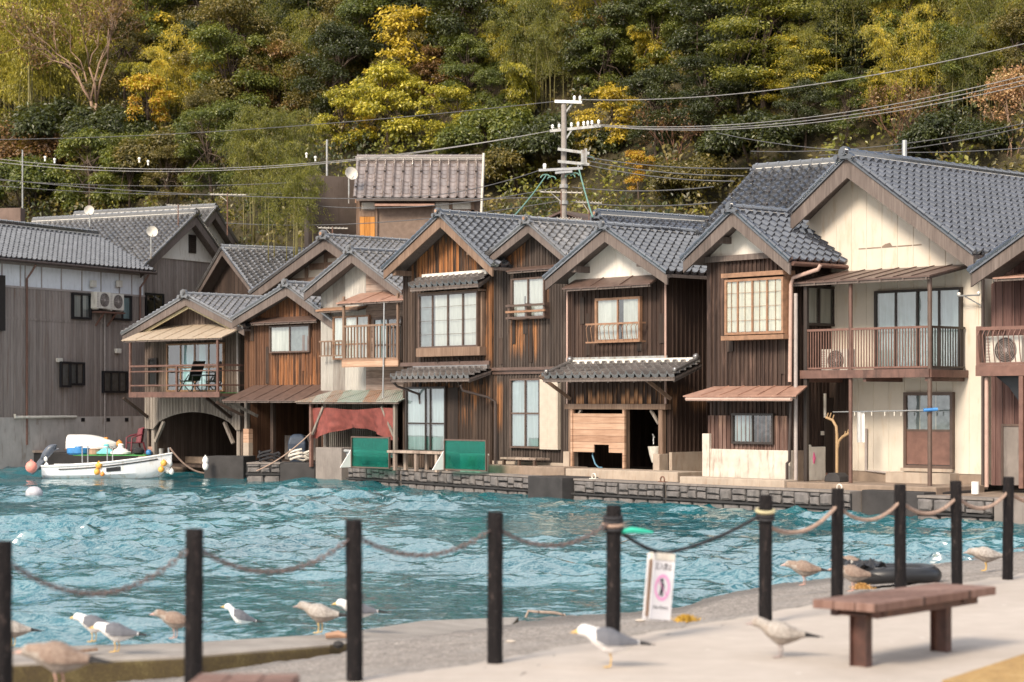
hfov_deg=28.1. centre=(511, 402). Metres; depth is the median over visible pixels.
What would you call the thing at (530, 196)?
overhead wire
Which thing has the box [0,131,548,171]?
overhead wire
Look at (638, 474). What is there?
concrete step
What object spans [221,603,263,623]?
gull
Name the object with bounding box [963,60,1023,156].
tree
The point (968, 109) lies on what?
undergrowth
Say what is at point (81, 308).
window
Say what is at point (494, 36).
bamboo plume
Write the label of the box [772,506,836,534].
rope
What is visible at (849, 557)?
gull
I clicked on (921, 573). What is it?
rubber boat
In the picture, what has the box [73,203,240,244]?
white gabled house
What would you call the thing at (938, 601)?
park bench
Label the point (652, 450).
wash basin
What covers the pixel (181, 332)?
wooden boathouse
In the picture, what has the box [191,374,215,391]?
table
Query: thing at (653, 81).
tree
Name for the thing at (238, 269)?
tiled house
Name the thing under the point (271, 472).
quay wall
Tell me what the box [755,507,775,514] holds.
rope loop
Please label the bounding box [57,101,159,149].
shrub
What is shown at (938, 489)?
concrete step
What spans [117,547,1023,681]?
beach
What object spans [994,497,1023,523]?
concrete block
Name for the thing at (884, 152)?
overhead wire
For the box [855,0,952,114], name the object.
wood tree
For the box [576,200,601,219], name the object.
television aerial
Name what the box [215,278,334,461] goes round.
wooden house
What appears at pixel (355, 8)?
wood tree
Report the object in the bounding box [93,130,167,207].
bush
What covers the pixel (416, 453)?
plank bench
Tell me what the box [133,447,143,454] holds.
dark bag
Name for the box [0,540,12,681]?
bollard
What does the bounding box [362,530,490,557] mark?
chain
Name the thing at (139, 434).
plastic chair
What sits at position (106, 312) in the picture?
wall bracket
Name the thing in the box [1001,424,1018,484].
door
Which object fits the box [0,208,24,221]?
retaining wall
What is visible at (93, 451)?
log block
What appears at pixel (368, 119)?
shrub
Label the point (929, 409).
pole tie
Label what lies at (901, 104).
bare shrub
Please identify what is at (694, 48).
wood tree
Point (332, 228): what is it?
television aerial
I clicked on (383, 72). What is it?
tree
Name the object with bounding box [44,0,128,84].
bamboo clump
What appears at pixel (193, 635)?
bollard
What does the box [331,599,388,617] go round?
gull
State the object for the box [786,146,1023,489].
cream house
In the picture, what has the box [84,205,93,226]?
satellite dish
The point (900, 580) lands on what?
bollard
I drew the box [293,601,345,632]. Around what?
gull
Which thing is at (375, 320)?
window
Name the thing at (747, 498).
quay wall
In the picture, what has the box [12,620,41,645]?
gull
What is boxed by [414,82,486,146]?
tree
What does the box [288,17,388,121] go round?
wood tree
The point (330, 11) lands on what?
wood tree
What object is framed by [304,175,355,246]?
retaining wall
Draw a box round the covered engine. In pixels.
[288,434,308,461]
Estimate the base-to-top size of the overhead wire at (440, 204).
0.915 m
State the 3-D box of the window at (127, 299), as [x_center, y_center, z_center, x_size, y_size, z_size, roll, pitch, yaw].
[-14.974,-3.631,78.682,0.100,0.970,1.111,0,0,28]
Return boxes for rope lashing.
[602,514,623,531]
[756,513,774,521]
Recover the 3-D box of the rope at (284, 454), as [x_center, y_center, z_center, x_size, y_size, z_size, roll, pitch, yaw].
[-6.906,1.492,62.029,1.743,1.196,0.040,0,0,11]
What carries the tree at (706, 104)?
on the hillside
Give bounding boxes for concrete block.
[204,455,255,478]
[280,462,315,480]
[528,475,597,498]
[862,489,970,516]
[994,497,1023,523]
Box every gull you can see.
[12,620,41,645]
[13,640,115,681]
[70,613,109,641]
[89,622,150,651]
[149,609,206,638]
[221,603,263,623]
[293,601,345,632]
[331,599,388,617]
[570,624,654,667]
[745,617,822,657]
[780,560,830,584]
[828,564,883,591]
[843,555,861,560]
[963,546,1001,570]
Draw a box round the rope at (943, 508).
[906,498,954,514]
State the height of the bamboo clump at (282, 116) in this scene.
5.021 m
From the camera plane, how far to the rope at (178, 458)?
64.89 m
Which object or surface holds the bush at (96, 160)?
on the hillside
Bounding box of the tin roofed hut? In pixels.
[547,211,590,219]
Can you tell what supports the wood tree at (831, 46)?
on the hillside
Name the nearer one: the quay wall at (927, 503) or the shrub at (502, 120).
the quay wall at (927, 503)
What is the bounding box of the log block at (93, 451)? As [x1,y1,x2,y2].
[88,448,99,454]
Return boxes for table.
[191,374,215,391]
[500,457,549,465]
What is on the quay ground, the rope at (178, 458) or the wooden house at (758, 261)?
the wooden house at (758, 261)
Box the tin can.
[158,448,164,453]
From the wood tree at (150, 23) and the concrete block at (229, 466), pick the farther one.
the wood tree at (150, 23)
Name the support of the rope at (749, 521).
attached to the bollard at (765, 571)
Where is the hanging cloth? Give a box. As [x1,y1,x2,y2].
[857,412,864,441]
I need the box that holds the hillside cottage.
[353,153,484,238]
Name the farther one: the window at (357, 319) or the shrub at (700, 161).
the shrub at (700, 161)
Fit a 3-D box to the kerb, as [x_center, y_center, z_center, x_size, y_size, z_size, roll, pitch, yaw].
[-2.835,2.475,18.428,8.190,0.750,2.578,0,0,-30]
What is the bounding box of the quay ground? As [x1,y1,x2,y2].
[138,456,1023,496]
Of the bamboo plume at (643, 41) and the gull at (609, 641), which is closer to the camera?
the gull at (609, 641)
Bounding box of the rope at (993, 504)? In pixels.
[962,492,1006,509]
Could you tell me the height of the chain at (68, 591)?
0.217 m
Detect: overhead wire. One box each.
[0,101,554,139]
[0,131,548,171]
[0,179,559,198]
[0,180,277,185]
[2,134,528,168]
[4,186,302,194]
[229,201,558,225]
[307,187,556,207]
[362,170,538,197]
[515,175,546,214]
[571,201,716,206]
[572,186,713,190]
[579,169,592,216]
[582,43,1023,99]
[586,157,750,168]
[589,161,744,175]
[589,165,733,181]
[594,75,1023,126]
[596,80,1023,128]
[601,85,1022,129]
[718,133,1023,152]
[751,123,1023,151]
[819,127,1023,155]
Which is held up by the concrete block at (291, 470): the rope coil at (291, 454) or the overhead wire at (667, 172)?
the rope coil at (291, 454)
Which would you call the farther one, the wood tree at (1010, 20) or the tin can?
the wood tree at (1010, 20)
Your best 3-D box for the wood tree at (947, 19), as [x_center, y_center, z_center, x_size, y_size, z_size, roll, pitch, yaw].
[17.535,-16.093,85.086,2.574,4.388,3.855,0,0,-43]
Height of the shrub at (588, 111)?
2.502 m
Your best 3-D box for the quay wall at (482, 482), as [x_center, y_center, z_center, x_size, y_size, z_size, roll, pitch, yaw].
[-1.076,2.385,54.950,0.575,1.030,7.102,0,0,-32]
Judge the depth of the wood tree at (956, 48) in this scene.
79.69 m
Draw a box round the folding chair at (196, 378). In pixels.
[178,361,204,391]
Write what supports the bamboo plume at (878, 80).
on the hillside
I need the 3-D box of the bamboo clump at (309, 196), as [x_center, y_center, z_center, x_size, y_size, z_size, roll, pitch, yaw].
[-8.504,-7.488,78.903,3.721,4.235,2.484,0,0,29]
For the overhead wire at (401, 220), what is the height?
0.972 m
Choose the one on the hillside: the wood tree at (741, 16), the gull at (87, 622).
the wood tree at (741, 16)
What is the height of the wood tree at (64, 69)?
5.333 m
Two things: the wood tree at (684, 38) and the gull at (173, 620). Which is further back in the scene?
the wood tree at (684, 38)
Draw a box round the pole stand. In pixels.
[824,413,848,481]
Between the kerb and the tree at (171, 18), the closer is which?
the kerb
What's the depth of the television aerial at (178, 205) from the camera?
82.02 m
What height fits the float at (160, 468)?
0.222 m
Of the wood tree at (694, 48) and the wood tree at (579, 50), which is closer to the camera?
the wood tree at (694, 48)
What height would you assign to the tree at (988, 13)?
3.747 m
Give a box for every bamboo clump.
[0,0,80,110]
[0,0,129,113]
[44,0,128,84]
[215,103,302,242]
[236,154,333,261]
[238,104,330,210]
[496,0,582,42]
[548,0,632,86]
[677,4,704,50]
[807,0,891,94]
[877,0,951,76]
[931,0,1023,110]
[937,0,986,25]
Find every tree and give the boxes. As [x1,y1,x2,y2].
[0,0,147,148]
[0,44,22,119]
[2,27,84,109]
[30,16,89,101]
[63,14,118,100]
[79,8,162,108]
[88,0,155,65]
[100,0,186,84]
[130,10,190,69]
[136,22,234,128]
[139,143,196,204]
[156,0,234,63]
[156,0,242,32]
[164,14,234,87]
[168,97,249,202]
[169,0,302,121]
[178,85,227,145]
[180,19,280,137]
[236,38,305,116]
[240,8,326,124]
[241,0,324,95]
[245,0,281,34]
[264,0,325,40]
[279,0,325,66]
[280,14,366,115]
[287,0,318,65]
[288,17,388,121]
[298,83,373,152]
[309,0,371,28]
[322,0,403,74]
[333,0,418,60]
[346,57,430,152]
[360,0,441,50]
[362,4,465,111]
[368,14,439,103]
[409,45,460,108]
[413,0,514,85]
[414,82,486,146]
[418,0,495,58]
[427,0,507,65]
[437,30,500,104]
[465,64,517,112]
[475,0,516,88]
[483,5,558,29]
[486,0,561,110]
[504,0,580,81]
[518,9,587,110]
[556,0,631,35]
[558,0,666,83]
[566,22,635,101]
[576,81,644,151]
[602,2,678,76]
[615,62,692,155]
[620,0,683,72]
[630,0,722,70]
[662,0,748,82]
[671,50,747,130]
[678,25,715,102]
[694,0,827,113]
[695,19,781,117]
[723,0,804,95]
[730,2,757,50]
[753,33,846,103]
[771,0,848,46]
[771,77,834,150]
[773,21,829,117]
[788,0,871,85]
[819,68,878,145]
[838,0,880,98]
[847,0,915,62]
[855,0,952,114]
[865,0,939,90]
[908,0,959,55]
[920,20,982,111]
[928,0,1001,90]
[931,22,1008,122]
[932,0,1022,30]
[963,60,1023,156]
[968,0,1021,72]
[972,0,1023,99]
[982,5,1023,112]
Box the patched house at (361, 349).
[295,244,404,479]
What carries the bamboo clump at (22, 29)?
on the hillside
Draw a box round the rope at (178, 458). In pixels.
[169,447,203,473]
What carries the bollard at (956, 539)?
on the plaza
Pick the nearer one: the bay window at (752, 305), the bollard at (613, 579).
the bollard at (613, 579)
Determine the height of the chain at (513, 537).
0.152 m
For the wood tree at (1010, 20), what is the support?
on the hillside
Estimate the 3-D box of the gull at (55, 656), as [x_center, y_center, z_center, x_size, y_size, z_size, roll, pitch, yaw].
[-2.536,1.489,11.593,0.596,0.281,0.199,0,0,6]
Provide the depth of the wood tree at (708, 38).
84.94 m
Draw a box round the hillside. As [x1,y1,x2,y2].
[0,0,1023,246]
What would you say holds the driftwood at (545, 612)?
on the beach
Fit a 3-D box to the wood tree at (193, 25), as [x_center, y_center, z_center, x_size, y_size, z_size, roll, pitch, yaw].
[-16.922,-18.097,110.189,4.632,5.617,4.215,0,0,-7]
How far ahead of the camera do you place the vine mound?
106.15 m
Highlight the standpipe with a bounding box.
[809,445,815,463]
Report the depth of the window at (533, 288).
54.72 m
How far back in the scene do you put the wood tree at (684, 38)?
88.61 m
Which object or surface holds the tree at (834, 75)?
on the hillside
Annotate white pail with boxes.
[971,482,978,493]
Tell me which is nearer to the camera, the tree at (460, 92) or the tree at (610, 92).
the tree at (610, 92)
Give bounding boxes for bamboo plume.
[115,60,193,126]
[476,24,534,103]
[499,60,542,115]
[626,24,675,71]
[853,67,910,134]
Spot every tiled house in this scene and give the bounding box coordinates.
[194,244,305,294]
[590,208,708,228]
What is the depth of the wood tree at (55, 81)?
113.51 m
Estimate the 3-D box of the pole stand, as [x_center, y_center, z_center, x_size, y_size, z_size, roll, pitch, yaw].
[7.202,0.988,45.136,0.360,1.523,0.721,0,0,-43]
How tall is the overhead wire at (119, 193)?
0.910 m
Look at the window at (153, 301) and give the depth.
80.98 m
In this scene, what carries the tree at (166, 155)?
on the hillside
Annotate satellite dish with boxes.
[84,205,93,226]
[146,226,157,258]
[345,167,357,203]
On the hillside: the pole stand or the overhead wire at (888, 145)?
the overhead wire at (888, 145)
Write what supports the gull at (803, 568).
on the beach
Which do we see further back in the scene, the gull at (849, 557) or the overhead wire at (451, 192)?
the overhead wire at (451, 192)
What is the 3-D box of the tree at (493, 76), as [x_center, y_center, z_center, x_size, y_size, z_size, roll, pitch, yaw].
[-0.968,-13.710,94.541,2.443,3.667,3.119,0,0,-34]
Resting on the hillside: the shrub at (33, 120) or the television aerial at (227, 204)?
the shrub at (33, 120)
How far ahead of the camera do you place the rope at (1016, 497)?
19.18 m
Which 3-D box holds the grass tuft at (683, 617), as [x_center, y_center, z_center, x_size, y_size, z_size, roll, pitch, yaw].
[1.421,1.761,16.803,0.274,0.058,0.372,0,0,32]
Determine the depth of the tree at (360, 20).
104.76 m
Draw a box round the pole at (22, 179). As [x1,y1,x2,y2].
[22,150,22,207]
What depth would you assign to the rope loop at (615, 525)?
13.76 m
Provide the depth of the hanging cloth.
44.82 m
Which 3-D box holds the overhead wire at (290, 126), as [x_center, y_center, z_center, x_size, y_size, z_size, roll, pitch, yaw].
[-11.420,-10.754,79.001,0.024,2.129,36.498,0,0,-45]
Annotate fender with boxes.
[202,455,208,462]
[202,463,208,469]
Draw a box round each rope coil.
[257,450,281,461]
[288,448,308,460]
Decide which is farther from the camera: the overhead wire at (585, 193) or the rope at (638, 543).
the overhead wire at (585, 193)
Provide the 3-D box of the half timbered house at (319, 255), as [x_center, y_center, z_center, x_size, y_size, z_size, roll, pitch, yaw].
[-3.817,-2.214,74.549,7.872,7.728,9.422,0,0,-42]
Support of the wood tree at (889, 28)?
on the hillside
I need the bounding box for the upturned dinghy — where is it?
[65,434,117,449]
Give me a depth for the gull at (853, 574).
18.85 m
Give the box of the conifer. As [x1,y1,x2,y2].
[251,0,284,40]
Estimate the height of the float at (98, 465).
0.255 m
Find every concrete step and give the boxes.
[488,464,541,473]
[523,465,587,474]
[566,468,701,481]
[680,476,796,487]
[787,480,984,494]
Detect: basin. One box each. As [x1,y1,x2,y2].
[67,446,89,454]
[648,434,657,462]
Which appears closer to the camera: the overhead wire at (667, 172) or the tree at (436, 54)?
the overhead wire at (667, 172)
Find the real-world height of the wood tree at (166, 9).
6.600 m
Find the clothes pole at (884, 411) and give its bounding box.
[833,410,922,415]
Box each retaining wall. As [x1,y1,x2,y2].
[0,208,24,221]
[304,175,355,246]
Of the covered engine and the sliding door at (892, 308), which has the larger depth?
the covered engine
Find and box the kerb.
[13,617,518,681]
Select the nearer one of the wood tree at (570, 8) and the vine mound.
the wood tree at (570, 8)
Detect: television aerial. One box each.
[166,204,191,225]
[209,193,246,234]
[317,226,347,233]
[540,190,582,217]
[557,217,581,219]
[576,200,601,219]
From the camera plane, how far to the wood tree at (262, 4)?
112.16 m
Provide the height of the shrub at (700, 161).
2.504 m
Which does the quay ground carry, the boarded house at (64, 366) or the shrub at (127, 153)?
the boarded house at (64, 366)
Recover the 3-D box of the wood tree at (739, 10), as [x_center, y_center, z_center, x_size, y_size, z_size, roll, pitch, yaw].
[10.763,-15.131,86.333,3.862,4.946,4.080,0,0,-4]
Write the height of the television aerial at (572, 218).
0.356 m
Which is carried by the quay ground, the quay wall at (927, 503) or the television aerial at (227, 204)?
the quay wall at (927, 503)
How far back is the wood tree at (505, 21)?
97.30 m
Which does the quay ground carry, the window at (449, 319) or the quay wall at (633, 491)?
the quay wall at (633, 491)
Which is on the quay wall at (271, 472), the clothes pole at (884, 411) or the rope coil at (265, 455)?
the rope coil at (265, 455)
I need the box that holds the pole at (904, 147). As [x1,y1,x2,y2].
[902,140,906,155]
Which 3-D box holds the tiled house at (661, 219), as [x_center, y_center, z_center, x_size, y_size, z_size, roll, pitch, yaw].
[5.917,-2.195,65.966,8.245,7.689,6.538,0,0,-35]
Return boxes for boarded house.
[0,219,156,468]
[31,208,219,315]
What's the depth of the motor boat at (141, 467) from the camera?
64.28 m
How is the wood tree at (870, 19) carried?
on the hillside
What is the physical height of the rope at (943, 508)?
0.164 m
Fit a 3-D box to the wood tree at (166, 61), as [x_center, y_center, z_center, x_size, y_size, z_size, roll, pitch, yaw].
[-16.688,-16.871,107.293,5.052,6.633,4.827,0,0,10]
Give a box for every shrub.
[0,94,100,166]
[0,152,68,215]
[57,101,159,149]
[108,124,227,184]
[119,72,177,131]
[339,99,378,152]
[432,100,535,153]
[476,142,577,196]
[484,109,624,179]
[570,108,606,158]
[623,150,655,204]
[646,152,748,208]
[693,106,811,168]
[857,78,947,150]
[894,108,1016,160]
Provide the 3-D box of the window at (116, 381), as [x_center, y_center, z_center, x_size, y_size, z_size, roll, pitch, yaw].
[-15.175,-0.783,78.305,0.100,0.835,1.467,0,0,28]
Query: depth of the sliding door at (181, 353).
69.15 m
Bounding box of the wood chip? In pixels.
[79,648,97,651]
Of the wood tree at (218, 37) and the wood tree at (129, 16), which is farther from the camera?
the wood tree at (129, 16)
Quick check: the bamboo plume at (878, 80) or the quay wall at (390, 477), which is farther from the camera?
the bamboo plume at (878, 80)
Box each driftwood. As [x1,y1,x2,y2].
[325,630,345,638]
[525,610,564,617]
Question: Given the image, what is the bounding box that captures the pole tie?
[923,408,937,411]
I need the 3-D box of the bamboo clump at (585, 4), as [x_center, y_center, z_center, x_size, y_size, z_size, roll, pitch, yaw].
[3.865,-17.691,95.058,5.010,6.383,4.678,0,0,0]
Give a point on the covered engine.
(294, 440)
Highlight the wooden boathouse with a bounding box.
[120,289,261,467]
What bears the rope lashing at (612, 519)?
attached to the bollard at (613, 579)
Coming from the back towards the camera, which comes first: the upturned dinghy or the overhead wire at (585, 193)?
the upturned dinghy
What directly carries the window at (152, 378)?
in the wooden boathouse
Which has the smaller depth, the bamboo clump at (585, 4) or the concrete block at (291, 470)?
the concrete block at (291, 470)
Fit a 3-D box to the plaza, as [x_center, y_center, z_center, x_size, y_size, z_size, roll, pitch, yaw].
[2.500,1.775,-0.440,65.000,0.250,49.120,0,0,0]
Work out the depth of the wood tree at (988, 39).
80.17 m
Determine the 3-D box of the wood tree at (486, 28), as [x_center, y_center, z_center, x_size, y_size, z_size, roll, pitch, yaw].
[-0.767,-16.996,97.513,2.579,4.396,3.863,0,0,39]
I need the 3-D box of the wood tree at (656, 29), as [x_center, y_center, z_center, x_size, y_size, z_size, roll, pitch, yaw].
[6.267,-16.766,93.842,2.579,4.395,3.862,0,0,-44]
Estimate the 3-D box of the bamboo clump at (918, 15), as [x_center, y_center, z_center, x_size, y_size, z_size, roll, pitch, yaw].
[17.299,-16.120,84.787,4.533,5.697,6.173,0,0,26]
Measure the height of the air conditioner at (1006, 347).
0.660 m
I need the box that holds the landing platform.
[34,449,146,468]
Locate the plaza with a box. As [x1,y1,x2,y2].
[337,573,1023,681]
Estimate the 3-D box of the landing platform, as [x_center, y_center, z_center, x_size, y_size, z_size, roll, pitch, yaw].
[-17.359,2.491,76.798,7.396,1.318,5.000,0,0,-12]
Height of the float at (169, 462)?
0.278 m
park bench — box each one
[190,673,299,681]
[813,583,995,667]
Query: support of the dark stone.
on the beach
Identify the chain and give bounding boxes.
[12,549,187,596]
[204,538,348,574]
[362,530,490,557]
[503,523,607,547]
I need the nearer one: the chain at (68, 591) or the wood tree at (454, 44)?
the chain at (68, 591)
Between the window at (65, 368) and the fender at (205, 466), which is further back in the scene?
the window at (65, 368)
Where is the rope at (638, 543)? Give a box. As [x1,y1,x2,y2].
[621,531,658,552]
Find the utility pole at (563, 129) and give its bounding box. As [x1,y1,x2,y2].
[539,95,601,217]
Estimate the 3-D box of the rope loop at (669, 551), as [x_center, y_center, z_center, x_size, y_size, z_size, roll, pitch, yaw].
[1.073,1.053,14.403,0.114,0.027,0.024,0,0,-21]
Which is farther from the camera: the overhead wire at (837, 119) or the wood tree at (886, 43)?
the wood tree at (886, 43)
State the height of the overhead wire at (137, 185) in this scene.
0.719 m
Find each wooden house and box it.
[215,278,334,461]
[381,207,598,467]
[485,214,691,465]
[539,220,709,470]
[679,201,848,480]
[967,227,1023,488]
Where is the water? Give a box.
[0,466,1023,646]
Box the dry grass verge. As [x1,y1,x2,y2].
[942,654,1023,681]
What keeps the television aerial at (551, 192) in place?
attached to the tiled house at (661, 219)
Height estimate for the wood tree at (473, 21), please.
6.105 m
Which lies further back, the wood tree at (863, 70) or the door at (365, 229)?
the wood tree at (863, 70)
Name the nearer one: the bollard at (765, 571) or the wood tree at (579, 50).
the bollard at (765, 571)
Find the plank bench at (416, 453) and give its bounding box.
[387,450,449,471]
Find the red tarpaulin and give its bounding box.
[312,408,398,439]
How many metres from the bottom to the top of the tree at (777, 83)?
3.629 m
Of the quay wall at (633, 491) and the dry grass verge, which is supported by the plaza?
the dry grass verge
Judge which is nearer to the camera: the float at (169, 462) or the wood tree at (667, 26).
the float at (169, 462)
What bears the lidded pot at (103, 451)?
on the green mat
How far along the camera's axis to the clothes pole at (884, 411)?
44.36 m
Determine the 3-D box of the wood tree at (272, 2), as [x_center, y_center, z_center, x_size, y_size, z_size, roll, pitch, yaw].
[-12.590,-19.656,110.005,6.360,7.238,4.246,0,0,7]
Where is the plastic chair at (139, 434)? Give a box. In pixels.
[125,427,145,453]
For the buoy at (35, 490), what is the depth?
50.75 m
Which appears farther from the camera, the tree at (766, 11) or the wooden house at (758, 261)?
the tree at (766, 11)
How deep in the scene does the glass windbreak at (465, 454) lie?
54.41 m
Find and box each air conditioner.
[91,292,110,309]
[106,293,123,311]
[821,349,854,369]
[986,335,1023,361]
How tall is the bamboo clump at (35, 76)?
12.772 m
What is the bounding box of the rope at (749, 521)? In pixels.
[672,516,757,552]
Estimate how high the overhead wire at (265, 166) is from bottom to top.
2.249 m
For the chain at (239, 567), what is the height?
0.183 m
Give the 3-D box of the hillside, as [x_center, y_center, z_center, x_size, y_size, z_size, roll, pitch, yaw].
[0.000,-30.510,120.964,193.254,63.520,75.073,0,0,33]
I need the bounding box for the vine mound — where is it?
[0,117,81,167]
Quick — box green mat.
[73,454,149,455]
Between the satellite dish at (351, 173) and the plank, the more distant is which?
the satellite dish at (351, 173)
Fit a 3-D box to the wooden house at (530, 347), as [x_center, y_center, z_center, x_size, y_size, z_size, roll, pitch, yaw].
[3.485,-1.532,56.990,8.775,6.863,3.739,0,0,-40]
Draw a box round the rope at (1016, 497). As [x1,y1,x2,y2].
[1014,494,1023,502]
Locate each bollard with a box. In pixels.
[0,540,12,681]
[184,528,203,681]
[345,519,362,681]
[487,512,502,663]
[606,505,620,631]
[758,495,772,620]
[831,488,843,596]
[894,484,906,587]
[950,481,962,583]
[1002,477,1013,579]
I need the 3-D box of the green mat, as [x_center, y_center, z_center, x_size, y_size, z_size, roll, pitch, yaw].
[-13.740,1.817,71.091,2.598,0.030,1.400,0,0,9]
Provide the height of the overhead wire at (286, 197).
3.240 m
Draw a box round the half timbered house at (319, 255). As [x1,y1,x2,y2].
[248,230,408,295]
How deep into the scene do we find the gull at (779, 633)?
13.19 m
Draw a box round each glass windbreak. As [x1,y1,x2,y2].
[340,436,390,468]
[432,439,487,470]
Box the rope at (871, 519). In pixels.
[844,502,898,521]
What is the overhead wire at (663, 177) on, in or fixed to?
attached to the utility pole at (563, 129)
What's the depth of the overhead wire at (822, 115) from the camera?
54.07 m
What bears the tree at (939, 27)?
on the hillside
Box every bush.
[42,126,126,211]
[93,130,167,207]
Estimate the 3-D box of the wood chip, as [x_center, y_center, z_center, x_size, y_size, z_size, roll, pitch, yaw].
[-3.538,2.065,17.063,0.169,0.030,0.050,0,0,-17]
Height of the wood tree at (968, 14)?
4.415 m
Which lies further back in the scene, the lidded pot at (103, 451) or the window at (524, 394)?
the lidded pot at (103, 451)
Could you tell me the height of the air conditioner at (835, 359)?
0.560 m
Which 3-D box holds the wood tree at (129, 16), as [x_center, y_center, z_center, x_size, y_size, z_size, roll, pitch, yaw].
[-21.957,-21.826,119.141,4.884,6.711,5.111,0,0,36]
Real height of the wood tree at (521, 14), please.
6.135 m
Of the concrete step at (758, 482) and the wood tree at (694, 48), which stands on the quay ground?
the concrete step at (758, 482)
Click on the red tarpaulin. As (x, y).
(336, 419)
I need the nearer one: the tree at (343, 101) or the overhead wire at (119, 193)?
the overhead wire at (119, 193)
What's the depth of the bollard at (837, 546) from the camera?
16.50 m
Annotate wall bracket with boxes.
[92,311,125,326]
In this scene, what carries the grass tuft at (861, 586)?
on the beach
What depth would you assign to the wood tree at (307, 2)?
108.18 m
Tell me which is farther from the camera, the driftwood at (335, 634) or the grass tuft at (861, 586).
the grass tuft at (861, 586)
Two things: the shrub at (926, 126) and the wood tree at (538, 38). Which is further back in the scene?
the wood tree at (538, 38)
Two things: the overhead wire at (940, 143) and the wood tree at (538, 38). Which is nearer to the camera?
the overhead wire at (940, 143)
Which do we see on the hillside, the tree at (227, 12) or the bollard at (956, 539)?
the tree at (227, 12)
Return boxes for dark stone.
[333,641,343,648]
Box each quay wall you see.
[246,461,282,481]
[346,467,408,485]
[399,468,543,494]
[571,478,674,502]
[663,482,861,511]
[914,495,999,520]
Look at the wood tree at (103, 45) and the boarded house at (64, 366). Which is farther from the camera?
the wood tree at (103, 45)
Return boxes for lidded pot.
[97,444,111,454]
[110,444,130,454]
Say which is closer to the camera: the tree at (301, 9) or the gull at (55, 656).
the gull at (55, 656)
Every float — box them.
[94,468,99,474]
[95,461,101,468]
[158,465,163,471]
[161,459,166,465]
[167,458,171,466]
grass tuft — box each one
[672,613,704,622]
[849,583,875,589]
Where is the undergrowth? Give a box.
[0,1,1023,246]
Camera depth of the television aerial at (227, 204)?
81.98 m
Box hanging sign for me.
[643,552,675,620]
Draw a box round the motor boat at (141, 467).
[31,444,172,478]
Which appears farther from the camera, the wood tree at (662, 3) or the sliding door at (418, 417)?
the wood tree at (662, 3)
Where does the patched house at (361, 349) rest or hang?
on the quay ground
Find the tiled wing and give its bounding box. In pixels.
[695,153,890,235]
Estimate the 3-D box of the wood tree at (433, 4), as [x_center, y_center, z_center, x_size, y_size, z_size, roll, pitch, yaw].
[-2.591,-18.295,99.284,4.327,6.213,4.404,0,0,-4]
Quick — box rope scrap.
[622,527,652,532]
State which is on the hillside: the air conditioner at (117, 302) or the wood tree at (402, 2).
the wood tree at (402, 2)
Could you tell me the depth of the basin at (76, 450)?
70.57 m
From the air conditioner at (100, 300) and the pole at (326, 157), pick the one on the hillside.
the pole at (326, 157)
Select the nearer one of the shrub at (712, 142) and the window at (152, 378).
the window at (152, 378)
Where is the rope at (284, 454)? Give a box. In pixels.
[256,432,310,470]
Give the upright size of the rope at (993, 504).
0.162 m
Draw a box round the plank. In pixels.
[32,450,43,452]
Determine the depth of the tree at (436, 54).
97.73 m
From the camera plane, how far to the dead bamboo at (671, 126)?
85.22 m
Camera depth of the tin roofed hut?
67.49 m
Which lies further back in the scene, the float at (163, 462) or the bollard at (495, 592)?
the float at (163, 462)
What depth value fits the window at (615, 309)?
51.73 m
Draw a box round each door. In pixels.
[166,342,224,391]
[360,217,374,236]
[405,387,446,450]
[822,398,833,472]
[874,287,962,369]
[903,392,954,468]
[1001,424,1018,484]
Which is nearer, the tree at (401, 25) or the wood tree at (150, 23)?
the tree at (401, 25)
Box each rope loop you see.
[602,522,623,527]
[658,550,671,553]
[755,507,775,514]
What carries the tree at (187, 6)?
on the hillside
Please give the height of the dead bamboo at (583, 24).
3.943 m
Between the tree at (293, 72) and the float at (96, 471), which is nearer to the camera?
the float at (96, 471)
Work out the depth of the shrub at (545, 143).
88.59 m
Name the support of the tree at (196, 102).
on the hillside
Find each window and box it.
[59,361,71,386]
[71,293,91,319]
[72,362,84,384]
[102,371,127,392]
[112,295,131,320]
[145,293,164,315]
[147,358,157,384]
[269,324,310,352]
[332,315,370,359]
[373,317,402,357]
[418,291,479,347]
[509,378,539,448]
[511,276,546,319]
[595,296,641,341]
[721,270,794,340]
[731,413,774,444]
[809,286,834,325]
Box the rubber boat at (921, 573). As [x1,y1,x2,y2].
[843,558,941,584]
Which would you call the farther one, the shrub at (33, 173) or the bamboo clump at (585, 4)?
the shrub at (33, 173)
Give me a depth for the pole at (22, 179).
91.97 m
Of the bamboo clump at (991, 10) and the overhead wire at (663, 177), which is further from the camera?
the bamboo clump at (991, 10)
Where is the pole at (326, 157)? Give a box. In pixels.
[326,140,327,175]
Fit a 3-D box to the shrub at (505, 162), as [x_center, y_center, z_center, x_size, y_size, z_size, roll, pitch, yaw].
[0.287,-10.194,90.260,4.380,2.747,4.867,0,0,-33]
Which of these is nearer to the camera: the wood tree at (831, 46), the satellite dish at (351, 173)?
the satellite dish at (351, 173)
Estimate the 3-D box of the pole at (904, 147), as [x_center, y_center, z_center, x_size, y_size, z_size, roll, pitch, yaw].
[10.542,-6.499,55.000,0.139,1.082,0.139,0,0,-23]
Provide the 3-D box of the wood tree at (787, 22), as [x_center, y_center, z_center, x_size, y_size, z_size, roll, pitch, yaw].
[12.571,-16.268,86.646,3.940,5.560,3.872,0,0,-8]
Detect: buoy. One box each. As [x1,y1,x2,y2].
[25,459,36,472]
[25,486,42,495]

